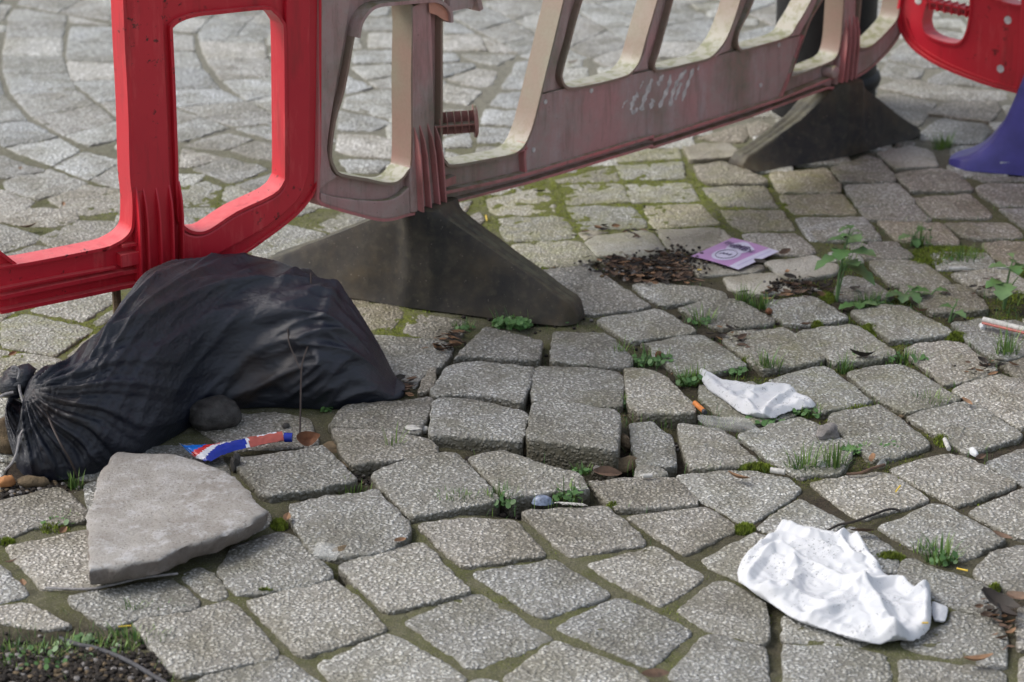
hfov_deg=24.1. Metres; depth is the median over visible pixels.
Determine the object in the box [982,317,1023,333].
paper stick
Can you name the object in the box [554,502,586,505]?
feather
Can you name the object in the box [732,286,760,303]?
grass tuft
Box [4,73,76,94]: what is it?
paving sett
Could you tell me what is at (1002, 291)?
weed
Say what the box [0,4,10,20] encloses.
paving sett
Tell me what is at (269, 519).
paving sett
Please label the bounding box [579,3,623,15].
paving sett
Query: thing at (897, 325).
paving sett
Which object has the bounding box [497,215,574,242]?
paving sett
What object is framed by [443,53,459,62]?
paving sett
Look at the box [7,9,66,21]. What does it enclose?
paving sett
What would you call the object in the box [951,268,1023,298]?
paving sett
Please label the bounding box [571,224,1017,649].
leaf litter
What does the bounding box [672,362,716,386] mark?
grass tuft
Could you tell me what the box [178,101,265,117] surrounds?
paving sett
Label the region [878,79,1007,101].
paving sett
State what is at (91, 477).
paving sett
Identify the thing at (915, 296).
weed
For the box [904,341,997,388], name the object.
paving sett
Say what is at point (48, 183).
paving sett
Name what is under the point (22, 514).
paving sett
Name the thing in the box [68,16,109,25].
paving sett
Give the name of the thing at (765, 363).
grass tuft
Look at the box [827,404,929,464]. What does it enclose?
paving sett
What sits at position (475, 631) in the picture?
paving sett
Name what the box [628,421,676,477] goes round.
paving sett
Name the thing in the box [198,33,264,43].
paving sett
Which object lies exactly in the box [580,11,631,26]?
paving sett
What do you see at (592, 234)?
paving sett
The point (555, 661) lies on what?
paving sett
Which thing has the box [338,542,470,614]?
paving sett
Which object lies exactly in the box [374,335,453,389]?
paving sett
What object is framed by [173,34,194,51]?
paving sett
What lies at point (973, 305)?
paving sett
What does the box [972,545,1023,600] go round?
paving sett
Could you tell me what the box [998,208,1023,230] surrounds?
paving sett
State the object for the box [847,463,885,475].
twig
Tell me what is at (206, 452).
toothpaste tube
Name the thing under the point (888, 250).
paving sett
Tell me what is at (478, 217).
paving sett
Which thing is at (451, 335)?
leaf litter
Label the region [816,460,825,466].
shell bit
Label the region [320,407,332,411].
leafy weed
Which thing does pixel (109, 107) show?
paving sett
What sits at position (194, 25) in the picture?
paving sett
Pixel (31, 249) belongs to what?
paving sett
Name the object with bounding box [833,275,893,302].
paving sett
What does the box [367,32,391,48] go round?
paving sett
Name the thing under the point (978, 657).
dead leaf
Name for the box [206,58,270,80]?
paving sett
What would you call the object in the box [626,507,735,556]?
paving sett
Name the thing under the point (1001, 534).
dead leaf
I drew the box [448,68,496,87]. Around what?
paving sett
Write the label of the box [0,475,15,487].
pebble
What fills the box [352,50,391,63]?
paving sett
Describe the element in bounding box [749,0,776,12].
paving sett
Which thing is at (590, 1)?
paving sett
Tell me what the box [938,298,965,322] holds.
weed
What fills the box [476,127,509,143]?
paving sett
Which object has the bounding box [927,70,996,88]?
paving sett
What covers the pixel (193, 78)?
paving sett
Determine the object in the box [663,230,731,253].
paving sett
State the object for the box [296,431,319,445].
dead leaf
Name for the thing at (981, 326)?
paper scrap
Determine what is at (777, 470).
cigarette filter
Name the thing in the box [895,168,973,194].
paving sett
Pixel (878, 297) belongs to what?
grass tuft
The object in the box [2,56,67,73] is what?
paving sett
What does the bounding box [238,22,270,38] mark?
paving sett
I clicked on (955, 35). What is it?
paving sett
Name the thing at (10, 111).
paving sett
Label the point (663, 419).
grass
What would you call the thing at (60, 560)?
paving sett
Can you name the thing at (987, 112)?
paving sett
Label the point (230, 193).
paving sett
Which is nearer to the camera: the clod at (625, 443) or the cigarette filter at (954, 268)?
the clod at (625, 443)
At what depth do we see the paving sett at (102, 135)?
5.20 m
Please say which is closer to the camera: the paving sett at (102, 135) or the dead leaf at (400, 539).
the dead leaf at (400, 539)
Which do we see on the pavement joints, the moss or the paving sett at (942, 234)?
the moss
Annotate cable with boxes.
[58,636,167,681]
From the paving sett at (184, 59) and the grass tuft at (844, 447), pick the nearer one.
the grass tuft at (844, 447)
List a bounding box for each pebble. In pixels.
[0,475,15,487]
[230,452,239,472]
[282,423,289,428]
[331,545,345,551]
[423,426,427,433]
[765,308,772,314]
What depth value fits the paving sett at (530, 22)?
6.21 m
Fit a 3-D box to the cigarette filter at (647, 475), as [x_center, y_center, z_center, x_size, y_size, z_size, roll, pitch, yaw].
[0.198,0.197,3.505,0.015,0.007,0.009,0,21,0]
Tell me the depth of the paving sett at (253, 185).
4.88 m
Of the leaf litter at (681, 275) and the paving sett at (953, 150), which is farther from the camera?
the paving sett at (953, 150)
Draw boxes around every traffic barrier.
[0,0,321,313]
[267,0,920,325]
[897,0,1023,175]
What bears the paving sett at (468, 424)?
on the ground
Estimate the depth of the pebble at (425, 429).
3.68 m
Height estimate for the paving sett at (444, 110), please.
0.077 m
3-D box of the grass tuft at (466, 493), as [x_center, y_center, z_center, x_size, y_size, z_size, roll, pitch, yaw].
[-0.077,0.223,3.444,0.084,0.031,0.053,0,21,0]
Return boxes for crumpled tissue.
[699,368,815,417]
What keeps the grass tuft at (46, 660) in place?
on the soil crumbs
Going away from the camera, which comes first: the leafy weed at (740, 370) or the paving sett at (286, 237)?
the leafy weed at (740, 370)
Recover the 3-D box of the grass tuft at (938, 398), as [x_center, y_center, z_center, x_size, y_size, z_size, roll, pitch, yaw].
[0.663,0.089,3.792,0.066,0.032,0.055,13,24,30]
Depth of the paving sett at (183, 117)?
5.34 m
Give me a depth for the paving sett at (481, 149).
5.11 m
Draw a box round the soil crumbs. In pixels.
[0,205,1019,681]
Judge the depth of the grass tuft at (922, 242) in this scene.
4.52 m
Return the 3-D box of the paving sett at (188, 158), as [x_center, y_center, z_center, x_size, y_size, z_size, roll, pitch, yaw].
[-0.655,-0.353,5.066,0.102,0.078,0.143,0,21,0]
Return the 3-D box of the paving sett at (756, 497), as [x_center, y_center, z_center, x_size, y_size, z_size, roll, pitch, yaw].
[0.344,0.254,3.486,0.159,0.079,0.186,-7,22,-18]
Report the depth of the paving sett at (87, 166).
5.00 m
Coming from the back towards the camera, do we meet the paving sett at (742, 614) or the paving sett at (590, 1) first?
the paving sett at (590, 1)
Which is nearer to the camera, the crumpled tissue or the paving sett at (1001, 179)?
the crumpled tissue
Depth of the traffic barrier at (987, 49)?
5.00 m
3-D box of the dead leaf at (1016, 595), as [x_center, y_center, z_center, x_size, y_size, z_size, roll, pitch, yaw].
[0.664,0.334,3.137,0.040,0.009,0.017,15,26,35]
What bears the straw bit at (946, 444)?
on the pavement joints
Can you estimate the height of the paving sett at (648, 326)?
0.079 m
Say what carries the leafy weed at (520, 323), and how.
on the pavement joints
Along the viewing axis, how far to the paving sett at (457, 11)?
6.31 m
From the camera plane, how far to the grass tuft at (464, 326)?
4.09 m
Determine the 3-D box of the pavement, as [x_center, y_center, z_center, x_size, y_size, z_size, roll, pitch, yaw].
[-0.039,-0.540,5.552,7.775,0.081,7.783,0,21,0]
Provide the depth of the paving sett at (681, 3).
6.40 m
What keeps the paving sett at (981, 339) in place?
on the ground
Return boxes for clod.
[0,416,12,454]
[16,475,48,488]
[323,441,336,452]
[618,455,636,472]
[620,433,630,451]
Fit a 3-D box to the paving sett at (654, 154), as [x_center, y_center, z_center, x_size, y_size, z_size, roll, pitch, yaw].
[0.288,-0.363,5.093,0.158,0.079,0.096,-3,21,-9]
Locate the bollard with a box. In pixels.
[771,0,880,116]
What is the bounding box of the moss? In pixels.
[0,159,1023,670]
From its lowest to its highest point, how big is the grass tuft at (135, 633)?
0.026 m
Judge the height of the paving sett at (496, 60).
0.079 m
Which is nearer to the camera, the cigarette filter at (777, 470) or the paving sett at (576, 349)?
the cigarette filter at (777, 470)
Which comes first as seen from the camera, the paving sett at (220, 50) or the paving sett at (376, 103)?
the paving sett at (376, 103)
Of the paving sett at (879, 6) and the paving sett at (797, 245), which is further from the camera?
the paving sett at (879, 6)
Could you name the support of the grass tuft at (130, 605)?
on the paving sett at (100, 608)
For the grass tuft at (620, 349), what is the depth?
3.98 m
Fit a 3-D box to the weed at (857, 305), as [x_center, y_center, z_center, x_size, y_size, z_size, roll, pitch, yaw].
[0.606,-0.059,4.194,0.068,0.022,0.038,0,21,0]
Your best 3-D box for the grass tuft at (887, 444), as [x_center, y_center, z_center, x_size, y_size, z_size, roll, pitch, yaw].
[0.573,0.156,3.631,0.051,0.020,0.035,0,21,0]
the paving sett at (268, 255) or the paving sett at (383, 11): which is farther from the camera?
the paving sett at (383, 11)
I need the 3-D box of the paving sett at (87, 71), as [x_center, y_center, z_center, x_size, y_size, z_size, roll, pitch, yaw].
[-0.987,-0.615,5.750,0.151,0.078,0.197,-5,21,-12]
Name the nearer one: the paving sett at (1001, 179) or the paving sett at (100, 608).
the paving sett at (100, 608)
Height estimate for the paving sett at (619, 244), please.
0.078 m
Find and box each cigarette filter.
[642,473,652,477]
[692,401,707,414]
[770,467,785,474]
[948,266,966,270]
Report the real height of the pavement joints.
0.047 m
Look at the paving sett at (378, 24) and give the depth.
6.16 m
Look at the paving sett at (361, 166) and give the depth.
5.00 m
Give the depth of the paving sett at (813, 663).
2.99 m
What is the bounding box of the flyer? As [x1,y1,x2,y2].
[692,238,778,269]
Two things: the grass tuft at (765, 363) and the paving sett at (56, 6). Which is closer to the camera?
the grass tuft at (765, 363)
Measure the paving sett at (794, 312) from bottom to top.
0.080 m
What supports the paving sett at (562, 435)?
on the pavement joints
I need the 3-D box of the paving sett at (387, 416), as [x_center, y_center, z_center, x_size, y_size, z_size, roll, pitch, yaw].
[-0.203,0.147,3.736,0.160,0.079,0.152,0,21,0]
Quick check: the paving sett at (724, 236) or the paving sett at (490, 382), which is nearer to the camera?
the paving sett at (490, 382)
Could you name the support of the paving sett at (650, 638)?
on the ground
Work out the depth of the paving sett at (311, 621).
3.10 m
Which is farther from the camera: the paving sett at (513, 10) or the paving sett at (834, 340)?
the paving sett at (513, 10)
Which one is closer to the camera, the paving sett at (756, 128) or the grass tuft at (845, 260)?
the grass tuft at (845, 260)
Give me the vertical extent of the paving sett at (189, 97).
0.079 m
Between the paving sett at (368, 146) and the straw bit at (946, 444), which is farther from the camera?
the paving sett at (368, 146)
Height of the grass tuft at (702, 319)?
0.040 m
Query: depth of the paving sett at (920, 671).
2.97 m
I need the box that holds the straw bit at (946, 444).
[943,437,950,450]
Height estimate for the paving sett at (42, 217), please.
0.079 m
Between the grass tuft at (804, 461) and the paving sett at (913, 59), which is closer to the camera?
the grass tuft at (804, 461)
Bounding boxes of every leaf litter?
[396,374,416,400]
[421,326,470,350]
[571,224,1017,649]
[583,249,712,283]
[738,269,859,298]
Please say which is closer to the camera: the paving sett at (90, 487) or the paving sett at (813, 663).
the paving sett at (813, 663)
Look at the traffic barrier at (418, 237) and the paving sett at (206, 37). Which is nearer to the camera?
the traffic barrier at (418, 237)
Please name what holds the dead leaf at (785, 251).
on the pavement joints
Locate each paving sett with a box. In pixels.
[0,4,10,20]
[0,80,3,94]
[0,95,26,122]
[0,121,57,147]
[0,155,44,179]
[0,190,34,210]
[0,207,79,227]
[0,224,39,252]
[0,311,16,321]
[0,314,92,357]
[0,350,61,373]
[0,487,87,543]
[0,565,29,604]
[0,602,71,632]
[2,37,63,56]
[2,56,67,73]
[3,169,86,200]
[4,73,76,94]
[5,245,49,255]
[5,530,111,590]
[6,20,65,37]
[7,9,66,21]
[7,138,79,166]
[14,91,93,116]
[18,0,79,12]
[31,292,112,321]
[33,105,114,135]
[38,220,117,247]
[47,185,119,215]
[55,152,116,180]
[60,0,111,20]
[65,42,113,62]
[66,121,116,146]
[67,61,114,81]
[67,334,94,356]
[67,579,200,630]
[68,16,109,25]
[68,26,112,42]
[74,80,115,102]
[76,472,99,481]
[83,481,96,510]
[85,0,110,5]
[91,166,119,188]
[93,310,112,325]
[101,101,115,116]
[132,600,279,680]
[143,443,230,475]
[173,17,208,33]
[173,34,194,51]
[174,51,202,68]
[175,68,219,89]
[176,89,243,106]
[177,110,200,123]
[177,118,229,141]
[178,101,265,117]
[179,149,223,168]
[181,181,221,206]
[181,567,228,601]
[182,133,252,150]
[184,207,215,223]
[193,158,267,183]
[194,412,319,451]
[196,655,319,681]
[197,18,246,35]
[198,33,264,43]
[199,41,267,58]
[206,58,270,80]
[207,111,271,126]
[213,10,263,22]
[216,532,333,597]
[222,186,249,203]
[223,77,270,101]
[230,141,271,160]
[235,445,357,503]
[236,123,271,139]
[236,173,270,191]
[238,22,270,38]
[246,579,387,659]
[248,225,325,253]
[249,96,271,110]
[250,11,269,24]
[252,249,280,257]
[254,513,271,533]
[289,489,411,564]
[296,207,315,216]
[314,213,365,232]
[317,634,466,681]
[328,397,433,436]
[331,428,438,475]
[335,134,391,158]
[337,111,390,131]
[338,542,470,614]
[339,159,389,173]
[342,90,391,119]
[346,76,372,93]
[350,298,403,329]
[351,64,391,79]
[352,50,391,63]
[353,37,362,49]
[362,17,391,31]
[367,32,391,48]
[368,78,391,88]
[369,6,389,15]
[371,452,499,524]
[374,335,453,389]
[403,314,466,339]
[405,594,552,669]
[417,367,436,397]
[418,517,545,569]
[428,397,528,455]
[429,361,534,410]
[443,0,466,13]
[443,20,474,33]
[443,34,486,51]
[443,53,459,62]
[443,63,475,77]
[443,84,481,105]
[443,109,459,111]
[443,133,472,148]
[445,152,458,157]
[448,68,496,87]
[453,5,511,31]
[454,327,543,367]
[459,200,471,211]
[462,54,515,65]
[468,450,589,517]
[470,678,498,681]
[471,212,484,224]
[473,560,609,619]
[475,146,496,152]
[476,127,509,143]
[478,21,534,42]
[480,109,515,126]
[483,0,542,20]
[483,37,517,53]
[486,188,555,215]
[490,92,520,108]
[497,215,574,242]
[501,61,527,89]
[503,641,648,681]
[505,36,533,55]
[511,241,597,268]
[516,11,581,32]
[521,50,586,59]
[521,506,645,557]
[526,401,621,480]
[530,366,624,412]
[542,266,650,317]
[549,331,633,372]
[555,168,619,183]
[556,598,691,668]
[563,183,630,205]
[567,205,646,230]
[570,16,606,46]
[570,30,624,57]
[578,230,608,239]
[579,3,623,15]
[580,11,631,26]
[582,0,596,3]
[584,230,665,258]
[587,546,703,607]
[588,477,698,514]
[593,48,622,67]
[594,0,620,3]
[596,309,696,345]
[601,0,636,15]
[606,27,690,41]
[614,147,681,161]
[616,161,685,180]
[623,368,695,428]
[626,183,699,203]
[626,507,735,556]
[628,6,707,24]
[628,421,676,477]
[632,282,727,308]
[634,464,667,477]
[640,335,746,379]
[643,204,718,228]
[655,227,720,254]
[657,41,700,58]
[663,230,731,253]
[666,17,740,41]
[668,634,770,681]
[672,0,706,7]
[676,470,801,523]
[676,581,770,647]
[677,423,757,473]
[678,298,774,332]
[681,256,763,278]
[682,142,737,163]
[693,161,767,187]
[696,38,747,43]
[698,124,748,143]
[698,381,795,426]
[701,532,765,585]
[702,186,778,208]
[720,209,794,232]
[722,327,824,377]
[723,273,795,296]
[737,417,854,480]
[739,26,773,38]
[742,233,815,257]
[746,121,771,138]
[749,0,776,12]
[749,3,776,25]
[756,499,845,533]
[763,255,838,281]
[765,295,848,328]
[769,168,841,194]
[769,366,872,419]
[779,193,856,216]
[780,614,872,647]
[781,644,892,681]
[795,216,880,241]
[796,324,896,369]
[810,472,928,521]
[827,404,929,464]
[830,155,895,187]
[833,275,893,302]
[844,182,914,208]
[846,241,913,261]
[846,527,898,574]
[847,364,960,416]
[850,304,952,345]
[858,204,931,222]
[869,259,950,288]
[876,145,938,173]
[877,2,881,17]
[877,94,936,126]
[877,220,959,246]
[877,503,1005,562]
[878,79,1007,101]
[880,62,924,79]
[887,51,940,68]
[889,453,1016,508]
[890,41,915,53]
[894,141,914,147]
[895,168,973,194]
[897,558,1001,622]
[897,659,1006,681]
[898,29,948,38]
[899,284,988,318]
[900,611,1008,670]
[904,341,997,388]
[906,401,1022,455]
[914,194,991,220]
[919,118,989,145]
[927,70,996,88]
[928,101,1000,124]
[941,32,963,39]
[944,222,1022,241]
[949,146,973,155]
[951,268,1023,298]
[951,318,1023,366]
[952,374,1023,431]
[968,488,1023,542]
[972,176,1023,182]
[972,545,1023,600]
[975,183,1023,207]
[982,240,1023,265]
[985,449,1023,487]
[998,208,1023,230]
[1000,357,1023,382]
[1014,606,1023,652]
[1017,656,1023,681]
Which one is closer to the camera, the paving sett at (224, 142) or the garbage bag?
the garbage bag
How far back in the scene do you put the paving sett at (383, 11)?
6.30 m
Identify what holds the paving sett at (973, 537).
on the ground
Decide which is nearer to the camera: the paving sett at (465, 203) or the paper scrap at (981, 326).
the paper scrap at (981, 326)
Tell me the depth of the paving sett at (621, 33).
6.06 m
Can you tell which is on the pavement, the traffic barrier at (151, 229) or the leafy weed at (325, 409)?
the traffic barrier at (151, 229)
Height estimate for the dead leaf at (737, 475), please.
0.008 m
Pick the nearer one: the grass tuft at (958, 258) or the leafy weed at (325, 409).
the leafy weed at (325, 409)
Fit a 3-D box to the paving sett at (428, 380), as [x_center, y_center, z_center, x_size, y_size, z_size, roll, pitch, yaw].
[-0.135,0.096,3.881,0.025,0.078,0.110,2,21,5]
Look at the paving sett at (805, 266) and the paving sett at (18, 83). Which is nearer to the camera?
the paving sett at (805, 266)
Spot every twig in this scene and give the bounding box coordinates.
[46,572,177,589]
[827,508,900,530]
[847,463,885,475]
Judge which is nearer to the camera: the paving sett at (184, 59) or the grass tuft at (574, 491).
the grass tuft at (574, 491)
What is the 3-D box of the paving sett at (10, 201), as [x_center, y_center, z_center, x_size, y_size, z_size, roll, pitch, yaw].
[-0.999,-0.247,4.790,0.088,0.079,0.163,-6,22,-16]
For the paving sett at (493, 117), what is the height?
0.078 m
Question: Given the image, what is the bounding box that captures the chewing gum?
[405,425,420,429]
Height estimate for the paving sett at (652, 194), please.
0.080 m
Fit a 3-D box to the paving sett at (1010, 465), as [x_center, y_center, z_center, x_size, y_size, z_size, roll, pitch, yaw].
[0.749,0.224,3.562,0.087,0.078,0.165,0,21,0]
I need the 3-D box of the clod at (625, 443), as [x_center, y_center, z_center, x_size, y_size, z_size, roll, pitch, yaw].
[0.170,0.155,3.661,0.022,0.027,0.042,-6,22,-16]
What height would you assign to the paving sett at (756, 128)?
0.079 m
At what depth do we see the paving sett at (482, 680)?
2.95 m
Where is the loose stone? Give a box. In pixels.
[816,422,839,439]
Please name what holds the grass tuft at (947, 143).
on the pavement joints
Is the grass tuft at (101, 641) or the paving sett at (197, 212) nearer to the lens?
the grass tuft at (101, 641)
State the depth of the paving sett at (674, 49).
5.92 m
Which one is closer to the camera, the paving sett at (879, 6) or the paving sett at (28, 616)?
the paving sett at (28, 616)
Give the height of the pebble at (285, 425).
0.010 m
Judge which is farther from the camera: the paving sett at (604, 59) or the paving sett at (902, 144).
the paving sett at (604, 59)
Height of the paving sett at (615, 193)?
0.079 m
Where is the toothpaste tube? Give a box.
[179,431,292,460]
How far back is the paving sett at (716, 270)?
4.38 m
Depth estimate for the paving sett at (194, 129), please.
5.25 m
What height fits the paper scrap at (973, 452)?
0.010 m
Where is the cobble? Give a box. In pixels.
[189,395,241,430]
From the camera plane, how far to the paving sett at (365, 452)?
3.60 m
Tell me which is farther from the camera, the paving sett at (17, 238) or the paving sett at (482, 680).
the paving sett at (17, 238)
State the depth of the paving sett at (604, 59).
5.84 m
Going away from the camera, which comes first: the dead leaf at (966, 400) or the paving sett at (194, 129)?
the dead leaf at (966, 400)
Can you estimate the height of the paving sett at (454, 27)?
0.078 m
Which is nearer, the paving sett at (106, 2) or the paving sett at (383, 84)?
the paving sett at (383, 84)
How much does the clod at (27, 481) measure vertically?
0.023 m
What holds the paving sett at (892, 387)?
on the ground
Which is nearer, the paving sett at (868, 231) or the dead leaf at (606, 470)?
the dead leaf at (606, 470)
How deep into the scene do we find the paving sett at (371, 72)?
5.72 m
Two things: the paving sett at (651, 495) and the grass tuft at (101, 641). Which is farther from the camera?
the paving sett at (651, 495)
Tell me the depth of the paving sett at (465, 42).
5.98 m
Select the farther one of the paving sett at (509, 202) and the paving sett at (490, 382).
the paving sett at (509, 202)
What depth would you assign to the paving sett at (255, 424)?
3.69 m
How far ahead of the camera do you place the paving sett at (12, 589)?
3.19 m
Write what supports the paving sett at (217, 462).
on the ground
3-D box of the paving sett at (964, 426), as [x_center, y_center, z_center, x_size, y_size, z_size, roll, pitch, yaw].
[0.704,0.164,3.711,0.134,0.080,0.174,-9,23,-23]
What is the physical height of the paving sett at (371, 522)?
0.078 m
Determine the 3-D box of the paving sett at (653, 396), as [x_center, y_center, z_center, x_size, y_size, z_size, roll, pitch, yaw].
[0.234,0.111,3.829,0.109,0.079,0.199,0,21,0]
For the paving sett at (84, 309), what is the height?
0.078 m
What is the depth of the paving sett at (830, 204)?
4.75 m
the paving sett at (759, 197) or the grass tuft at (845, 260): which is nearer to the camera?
the grass tuft at (845, 260)
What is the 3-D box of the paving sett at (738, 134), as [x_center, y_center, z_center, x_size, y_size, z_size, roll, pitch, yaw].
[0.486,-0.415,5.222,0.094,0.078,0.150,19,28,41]
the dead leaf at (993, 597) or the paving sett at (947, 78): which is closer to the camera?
the dead leaf at (993, 597)
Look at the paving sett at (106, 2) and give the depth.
6.41 m
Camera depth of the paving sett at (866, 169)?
4.95 m
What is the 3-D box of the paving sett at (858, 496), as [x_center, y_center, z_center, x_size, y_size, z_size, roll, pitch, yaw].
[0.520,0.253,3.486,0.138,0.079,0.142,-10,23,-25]
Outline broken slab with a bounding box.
[85,452,268,584]
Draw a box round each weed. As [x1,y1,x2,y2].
[72,626,94,643]
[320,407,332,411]
[488,307,532,330]
[724,364,748,374]
[814,224,876,301]
[838,299,877,309]
[841,229,863,242]
[885,285,929,303]
[898,225,930,247]
[920,286,948,295]
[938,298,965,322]
[985,253,1023,308]
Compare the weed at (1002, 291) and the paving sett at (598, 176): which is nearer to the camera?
the weed at (1002, 291)
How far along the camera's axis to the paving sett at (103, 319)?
4.14 m
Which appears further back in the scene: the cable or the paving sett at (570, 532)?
the paving sett at (570, 532)
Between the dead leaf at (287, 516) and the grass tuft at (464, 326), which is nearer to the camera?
the dead leaf at (287, 516)
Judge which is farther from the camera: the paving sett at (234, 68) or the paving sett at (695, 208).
the paving sett at (234, 68)
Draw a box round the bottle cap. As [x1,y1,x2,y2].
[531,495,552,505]
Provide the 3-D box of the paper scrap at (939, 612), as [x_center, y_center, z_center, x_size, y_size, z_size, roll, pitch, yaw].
[0.556,0.351,3.116,0.022,0.007,0.055,4,21,11]
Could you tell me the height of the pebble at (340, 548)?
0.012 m
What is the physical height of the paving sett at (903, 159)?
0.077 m
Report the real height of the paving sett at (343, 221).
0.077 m
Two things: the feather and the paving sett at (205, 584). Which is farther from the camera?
the feather
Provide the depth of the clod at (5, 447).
3.59 m
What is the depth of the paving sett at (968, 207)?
4.72 m
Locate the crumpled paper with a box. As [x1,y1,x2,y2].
[737,519,931,643]
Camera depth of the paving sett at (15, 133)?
5.22 m
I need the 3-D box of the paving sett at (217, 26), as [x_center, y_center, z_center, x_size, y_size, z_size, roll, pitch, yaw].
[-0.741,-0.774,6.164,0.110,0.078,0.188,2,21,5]
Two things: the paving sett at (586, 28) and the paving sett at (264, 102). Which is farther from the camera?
the paving sett at (586, 28)
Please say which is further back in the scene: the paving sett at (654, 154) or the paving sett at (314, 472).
the paving sett at (654, 154)
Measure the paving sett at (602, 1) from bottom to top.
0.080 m
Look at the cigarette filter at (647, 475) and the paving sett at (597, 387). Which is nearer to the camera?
the cigarette filter at (647, 475)
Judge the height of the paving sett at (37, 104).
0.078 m
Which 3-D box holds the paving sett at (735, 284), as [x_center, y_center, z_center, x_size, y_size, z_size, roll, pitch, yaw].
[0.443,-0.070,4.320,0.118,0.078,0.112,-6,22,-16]
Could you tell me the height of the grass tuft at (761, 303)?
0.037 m
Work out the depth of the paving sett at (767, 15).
6.27 m
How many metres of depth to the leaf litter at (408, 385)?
3.84 m
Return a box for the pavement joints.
[0,0,1023,681]
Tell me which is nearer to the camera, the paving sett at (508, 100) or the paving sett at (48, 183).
the paving sett at (48, 183)
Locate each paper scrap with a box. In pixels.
[931,601,947,621]
[969,447,978,456]
[979,323,985,328]
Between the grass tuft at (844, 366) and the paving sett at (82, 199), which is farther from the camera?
the paving sett at (82, 199)
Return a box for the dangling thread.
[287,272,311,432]
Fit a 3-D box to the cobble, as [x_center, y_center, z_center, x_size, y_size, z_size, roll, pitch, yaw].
[-0.459,0.113,3.700,0.084,0.053,0.070,0,21,0]
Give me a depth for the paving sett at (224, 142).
5.16 m
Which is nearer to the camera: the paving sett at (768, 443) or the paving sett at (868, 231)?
the paving sett at (768, 443)
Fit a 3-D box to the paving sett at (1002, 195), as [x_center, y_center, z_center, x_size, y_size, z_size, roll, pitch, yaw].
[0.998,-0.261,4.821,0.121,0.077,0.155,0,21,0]
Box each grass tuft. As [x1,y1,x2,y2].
[0,635,75,670]
[31,631,140,663]
[40,510,73,524]
[58,467,85,490]
[92,617,171,648]
[117,599,151,610]
[338,475,372,494]
[381,423,410,445]
[432,485,481,501]
[447,317,475,331]
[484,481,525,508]
[550,476,590,502]
[571,463,591,475]
[600,336,634,352]
[621,395,626,407]
[626,342,673,367]
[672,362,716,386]
[684,303,720,326]
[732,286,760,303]
[744,287,777,309]
[745,415,784,425]
[746,345,792,372]
[781,438,833,470]
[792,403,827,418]
[817,437,858,468]
[828,236,870,270]
[829,348,855,373]
[839,439,869,454]
[850,288,892,308]
[877,438,899,446]
[886,347,934,365]
[906,223,931,247]
[910,538,936,553]
[912,388,951,405]
[913,530,963,566]
[930,130,957,149]
[940,240,984,262]
[989,321,1023,355]
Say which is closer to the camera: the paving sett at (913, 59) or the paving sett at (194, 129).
the paving sett at (194, 129)
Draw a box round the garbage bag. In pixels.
[0,252,404,479]
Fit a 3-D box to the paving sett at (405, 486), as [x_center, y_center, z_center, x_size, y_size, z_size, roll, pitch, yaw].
[-0.116,0.239,3.502,0.153,0.079,0.196,-9,23,-23]
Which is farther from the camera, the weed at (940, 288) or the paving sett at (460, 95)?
the paving sett at (460, 95)
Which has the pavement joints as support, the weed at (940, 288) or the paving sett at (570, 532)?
the weed at (940, 288)
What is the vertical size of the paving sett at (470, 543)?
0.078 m
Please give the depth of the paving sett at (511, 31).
6.08 m
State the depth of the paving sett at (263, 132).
5.24 m
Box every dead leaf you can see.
[59,526,66,532]
[283,512,290,519]
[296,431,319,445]
[394,537,405,540]
[593,466,621,475]
[642,668,668,676]
[728,471,749,478]
[754,259,765,262]
[779,248,790,253]
[850,349,874,355]
[850,528,872,530]
[869,453,875,460]
[962,397,971,403]
[963,653,992,660]
[976,454,985,458]
[981,586,1019,608]
[993,530,1011,538]
[997,602,1017,616]
[1006,591,1023,599]
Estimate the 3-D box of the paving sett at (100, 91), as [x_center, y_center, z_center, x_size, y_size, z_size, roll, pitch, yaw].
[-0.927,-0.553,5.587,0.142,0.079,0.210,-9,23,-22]
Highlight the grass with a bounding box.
[3,203,1022,681]
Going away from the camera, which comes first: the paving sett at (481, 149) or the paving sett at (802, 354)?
the paving sett at (802, 354)
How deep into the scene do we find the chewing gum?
3.67 m
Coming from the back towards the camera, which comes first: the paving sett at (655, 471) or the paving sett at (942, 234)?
the paving sett at (942, 234)
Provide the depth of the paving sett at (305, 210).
4.71 m
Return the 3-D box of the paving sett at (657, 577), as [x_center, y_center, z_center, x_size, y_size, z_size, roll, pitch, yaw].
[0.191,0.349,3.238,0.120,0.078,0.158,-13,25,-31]
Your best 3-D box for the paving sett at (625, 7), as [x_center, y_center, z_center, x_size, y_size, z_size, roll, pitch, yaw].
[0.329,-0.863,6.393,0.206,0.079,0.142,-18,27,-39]
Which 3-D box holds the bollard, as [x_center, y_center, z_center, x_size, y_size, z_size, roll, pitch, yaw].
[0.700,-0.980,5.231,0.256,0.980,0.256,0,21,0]
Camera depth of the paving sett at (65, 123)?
5.33 m
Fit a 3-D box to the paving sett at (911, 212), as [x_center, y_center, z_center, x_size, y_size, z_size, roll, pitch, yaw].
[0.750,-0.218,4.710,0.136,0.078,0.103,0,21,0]
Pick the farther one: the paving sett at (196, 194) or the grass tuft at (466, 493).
the paving sett at (196, 194)
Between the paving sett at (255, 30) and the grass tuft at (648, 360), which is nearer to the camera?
the grass tuft at (648, 360)
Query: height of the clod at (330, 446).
0.010 m
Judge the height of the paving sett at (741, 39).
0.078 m
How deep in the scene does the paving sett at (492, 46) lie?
5.94 m

